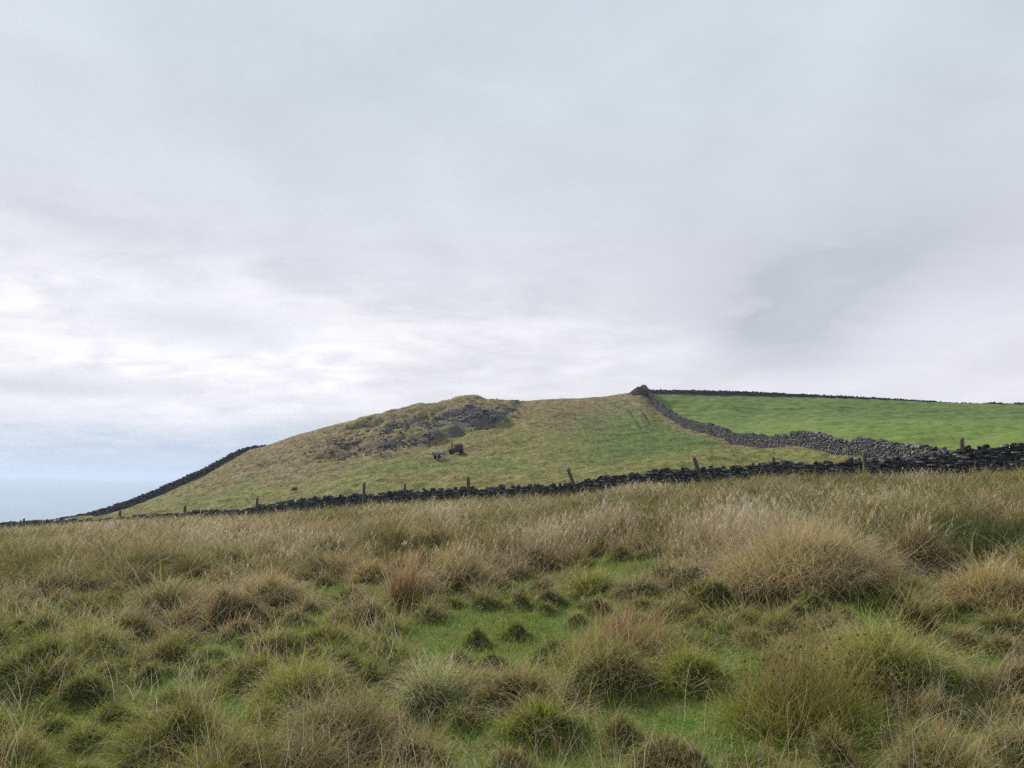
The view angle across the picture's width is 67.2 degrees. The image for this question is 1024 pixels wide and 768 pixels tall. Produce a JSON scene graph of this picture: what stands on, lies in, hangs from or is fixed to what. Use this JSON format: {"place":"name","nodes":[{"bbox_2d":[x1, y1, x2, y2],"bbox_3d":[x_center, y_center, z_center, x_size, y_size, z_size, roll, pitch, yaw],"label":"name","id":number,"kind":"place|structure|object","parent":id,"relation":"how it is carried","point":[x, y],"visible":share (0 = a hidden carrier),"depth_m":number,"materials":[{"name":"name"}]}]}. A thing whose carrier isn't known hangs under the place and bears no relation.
{"place":"outdoors","nodes":[
{"label":"outdoors","id":0,"kind":"place"},
{"bbox_2d":[0,479,178,522],"bbox_3d":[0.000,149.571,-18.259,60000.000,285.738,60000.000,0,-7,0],"label":"sea","id":1,"kind":"structure","parent":0,"point":[32,499],"depth_m":5281.79,"materials":[{"name":"blue liquid"}]},
{"bbox_2d":[50,393,881,520],"bbox_3d":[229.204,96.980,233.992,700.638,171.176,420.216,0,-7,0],"label":"hill","id":2,"kind":"structure","parent":0,"point":[640,447],"depth_m":82.12,"materials":[{"name":"green plant"}]},
{"bbox_2d":[0,444,266,523],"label":"stone wall","id":3,"kind":"structure","parent":2,"relation":"on","point":[162,489],"depth_m":102.77,"materials":[{"name":"grey stone"}]},
{"bbox_2d":[299,400,522,462],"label":"scree","id":4,"kind":"structure","parent":2,"relation":"on","point":[426,439],"depth_m":98.99,"materials":[{"name":"stone"}]},
{"bbox_2d":[430,452,448,458],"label":"trailer","id":5,"kind":"object","parent":2,"relation":"on","point":[434,454],"visible":1,"depth_m":76.40,"materials":[{"name":"grey metal"}]},
{"bbox_2d":[448,442,463,454],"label":"site dumper","id":6,"kind":"object","parent":2,"relation":"on","point":[457,448],"visible":1,"depth_m":80.14,"materials":[{"name":"paint"}]},
{"bbox_2d":[65,393,857,519],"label":"hill tufts","id":7,"kind":"object","parent":2,"relation":"on","point":[396,473],"visible":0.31,"depth_m":85.31,"materials":[{"name":"green plant"}]},
{"bbox_2d":[641,385,953,473],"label":"stone wall","id":8,"kind":"structure","parent":2,"relation":"on","point":[881,449],"depth_m":59.12,"materials":[{"name":"grey stone"}]},
{"bbox_2d":[629,386,647,396],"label":"stone cairn","id":9,"kind":"object","parent":8,"relation":"on","point":[638,390],"visible":0.94,"depth_m":140.25,"materials":[{"name":"grey stone"}]},
{"bbox_2d":[650,389,1023,404],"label":"stone wall","id":10,"kind":"structure","parent":2,"relation":"on","point":[719,392],"depth_m":154.38,"materials":[{"name":"grey stone"}]},
{"bbox_2d":[0,493,1023,767],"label":"ground","id":11,"kind":"structure","parent":0,"point":[550,753],"depth_m":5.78,"materials":[{"name":"green plant"}]},
{"bbox_2d":[29,610,148,655],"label":"grass tussock","id":12,"kind":"object","parent":11,"relation":"on","point":[97,629],"depth_m":8.21,"materials":[{"name":"green plant"}]},
{"bbox_2d":[116,552,177,576],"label":"rush clump","id":13,"kind":"object","parent":11,"relation":"on","point":[158,560],"visible":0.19,"depth_m":16.88,"materials":[{"name":"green plant"}]},
{"bbox_2d":[183,505,186,518],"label":"fence post","id":14,"kind":"object","parent":11,"relation":"on","point":[185,509],"visible":0.45,"depth_m":54.90,"materials":[{"name":"brown wood"}]},
{"bbox_2d":[255,498,258,515],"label":"fence post","id":15,"kind":"object","parent":11,"relation":"on","point":[257,500],"visible":0.64,"depth_m":52.50,"materials":[{"name":"brown wood"}]},
{"bbox_2d":[191,553,323,612],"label":"grass tussock","id":16,"kind":"object","parent":11,"relation":"on","point":[275,587],"depth_m":10.81,"materials":[{"name":"beige plant"}]},
{"bbox_2d":[222,633,376,716],"bbox_3d":[-1.621,2.239,5.984,1.231,0.773,1.214,0,-7,0],"label":"grass tussock","id":17,"kind":"object","parent":11,"relation":"on","point":[276,680],"depth_m":5.89,"materials":[{"name":"green plant"}]},
{"bbox_2d":[362,482,365,505],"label":"fence post","id":18,"kind":"object","parent":11,"relation":"on","point":[363,492],"visible":0.67,"depth_m":48.67,"materials":[{"name":"brown wood"}]},
{"bbox_2d":[333,556,396,583],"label":"grass tussock","id":19,"kind":"object","parent":11,"relation":"on","point":[364,566],"depth_m":12.37,"materials":[{"name":"beige plant"}]},
{"bbox_2d":[369,539,443,611],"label":"rush clump","id":20,"kind":"object","parent":11,"relation":"on","point":[395,593],"visible":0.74,"depth_m":9.77,"materials":[{"name":"brown plant"}]},
{"bbox_2d":[369,636,501,727],"bbox_3d":[-0.493,2.162,5.630,1.253,0.775,1.113,5,-9,-35],"label":"grass tussock","id":21,"kind":"object","parent":11,"relation":"on","point":[424,680],"depth_m":5.49,"materials":[{"name":"green plant"}]},
{"bbox_2d":[418,540,478,571],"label":"grass tussock","id":22,"kind":"object","parent":11,"relation":"on","point":[439,559],"depth_m":12.89,"materials":[{"name":"beige plant"}]},
{"bbox_2d":[467,476,470,499],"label":"fence post","id":23,"kind":"object","parent":11,"relation":"on","point":[468,487],"visible":0.62,"depth_m":45.73,"materials":[{"name":"brown wood"}]},
{"bbox_2d":[445,633,506,695],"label":"grass tussock","id":24,"kind":"object","parent":11,"relation":"on","point":[472,672],"depth_m":5.88,"materials":[{"name":"plant"}]},
{"bbox_2d":[0,456,1023,767],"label":"tussock grass","id":25,"kind":"structure","parent":11,"relation":"on","point":[64,558],"depth_m":9.35,"materials":[{"name":"beige plant"}]},
{"bbox_2d":[0,442,1023,528],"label":"stone wall","id":26,"kind":"structure","parent":11,"relation":"on","point":[986,455],"depth_m":40.79,"materials":[{"name":"grey stone"}]},
{"bbox_2d":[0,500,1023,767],"bbox_3d":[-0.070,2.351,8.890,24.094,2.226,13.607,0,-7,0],"label":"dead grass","id":27,"kind":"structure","parent":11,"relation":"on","point":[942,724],"depth_m":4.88,"materials":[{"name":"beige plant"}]},
{"bbox_2d":[469,674,609,757],"bbox_3d":[0.175,2.079,4.838,0.963,0.488,0.986,0,-7,0],"label":"grass tussock","id":28,"kind":"object","parent":11,"relation":"on","point":[520,711],"depth_m":4.79,"materials":[{"name":"green plant"}]},
{"bbox_2d":[567,468,578,494],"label":"fence post","id":29,"kind":"object","parent":11,"relation":"on","point":[572,480],"visible":0.66,"depth_m":43.28,"materials":[{"name":"brown wood"}]},
{"bbox_2d":[553,541,632,600],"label":"grass tussock","id":30,"kind":"object","parent":11,"relation":"on","point":[585,581],"depth_m":9.74,"materials":[{"name":"green plant"}]},
{"bbox_2d":[523,583,705,679],"bbox_3d":[0.896,2.019,6.388,1.512,0.780,1.463,7,-10,-45],"label":"rush clump","id":31,"kind":"object","parent":11,"relation":"on","point":[645,633],"visible":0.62,"depth_m":6.35,"materials":[{"name":"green plant"}]},
{"bbox_2d":[613,621,757,702],"bbox_3d":[1.261,1.968,5.527,1.100,0.590,1.041,5,-8,-34],"label":"grass tussock","id":32,"kind":"object","parent":11,"relation":"on","point":[682,657],"depth_m":5.42,"materials":[{"name":"green plant"}]},
{"bbox_2d":[692,456,703,481],"bbox_3d":[9.733,4.710,39.933,0.247,1.969,0.201,-18,-7,-2],"label":"fence post","id":33,"kind":"object","parent":11,"relation":"on","point":[695,462],"visible":0.65,"depth_m":39.89,"materials":[{"name":"brown wood"}]},
{"bbox_2d":[678,601,912,760],"bbox_3d":[1.721,1.706,4.619,1.402,0.805,1.398,0,-7,0],"label":"rush clump","id":34,"kind":"object","parent":11,"relation":"on","point":[760,698],"visible":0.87,"depth_m":4.51,"materials":[{"name":"green plant"}]},
{"bbox_2d":[675,480,947,610],"bbox_3d":[3.108,1.845,8.184,2.997,1.649,3.033,0,-7,0],"label":"grass tussock","id":35,"kind":"object","parent":11,"relation":"on","point":[846,558],"depth_m":7.78,"materials":[{"name":"beige plant"}]},
{"bbox_2d":[862,451,867,475],"bbox_3d":[16.252,3.922,35.437,0.221,1.668,0.188,1,-7,0],"label":"fence post","id":36,"kind":"object","parent":11,"relation":"on","point":[864,457],"visible":0.56,"depth_m":35.42,"materials":[{"name":"brown wood"}]},
{"bbox_2d":[778,589,1003,709],"bbox_3d":[2.465,1.765,5.050,1.312,0.856,1.486,0,-7,0],"label":"grass tussock","id":37,"kind":"object","parent":11,"relation":"on","point":[905,657],"depth_m":4.91,"materials":[{"name":"green plant"}]},
{"bbox_2d":[884,565,940,598],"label":"grass tussock","id":38,"kind":"object","parent":11,"relation":"on","point":[916,580],"depth_m":7.86,"materials":[{"name":"plant"}]},
{"bbox_2d":[840,500,1023,566],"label":"rush clump","id":39,"kind":"object","parent":11,"relation":"on","point":[996,537],"visible":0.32,"depth_m":10.28,"materials":[{"name":"green plant"}]},
{"bbox_2d":[898,530,1023,614],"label":"grass tussock","id":40,"kind":"object","parent":11,"relation":"on","point":[963,587],"depth_m":6.88,"materials":[{"name":"plant"}]},
{"bbox_2d":[0,466,1023,617],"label":"straw grass","id":41,"kind":"structure","parent":0,"point":[740,514],"depth_m":15.10,"materials":[{"name":"beige plant"}]},
{"bbox_2d":[0,0,1023,479],"label":"sky","id":42,"kind":"structure","parent":0,"point":[227,226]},
{"bbox_2d":[652,393,1023,450],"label":"field","id":43,"kind":"structure","parent":0,"point":[948,426],"depth_m":123.75,"materials":[{"name":"green plant"}]},
{"bbox_2d":[959,438,964,449],"bbox_3d":[20.082,3.418,34.269,0.200,2.062,0.227,1,-7,-4],"label":"fence post","id":44,"kind":"object","parent":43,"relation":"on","point":[961,442],"visible":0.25,"depth_m":34.30,"materials":[{"name":"brown wood"}]}
]}

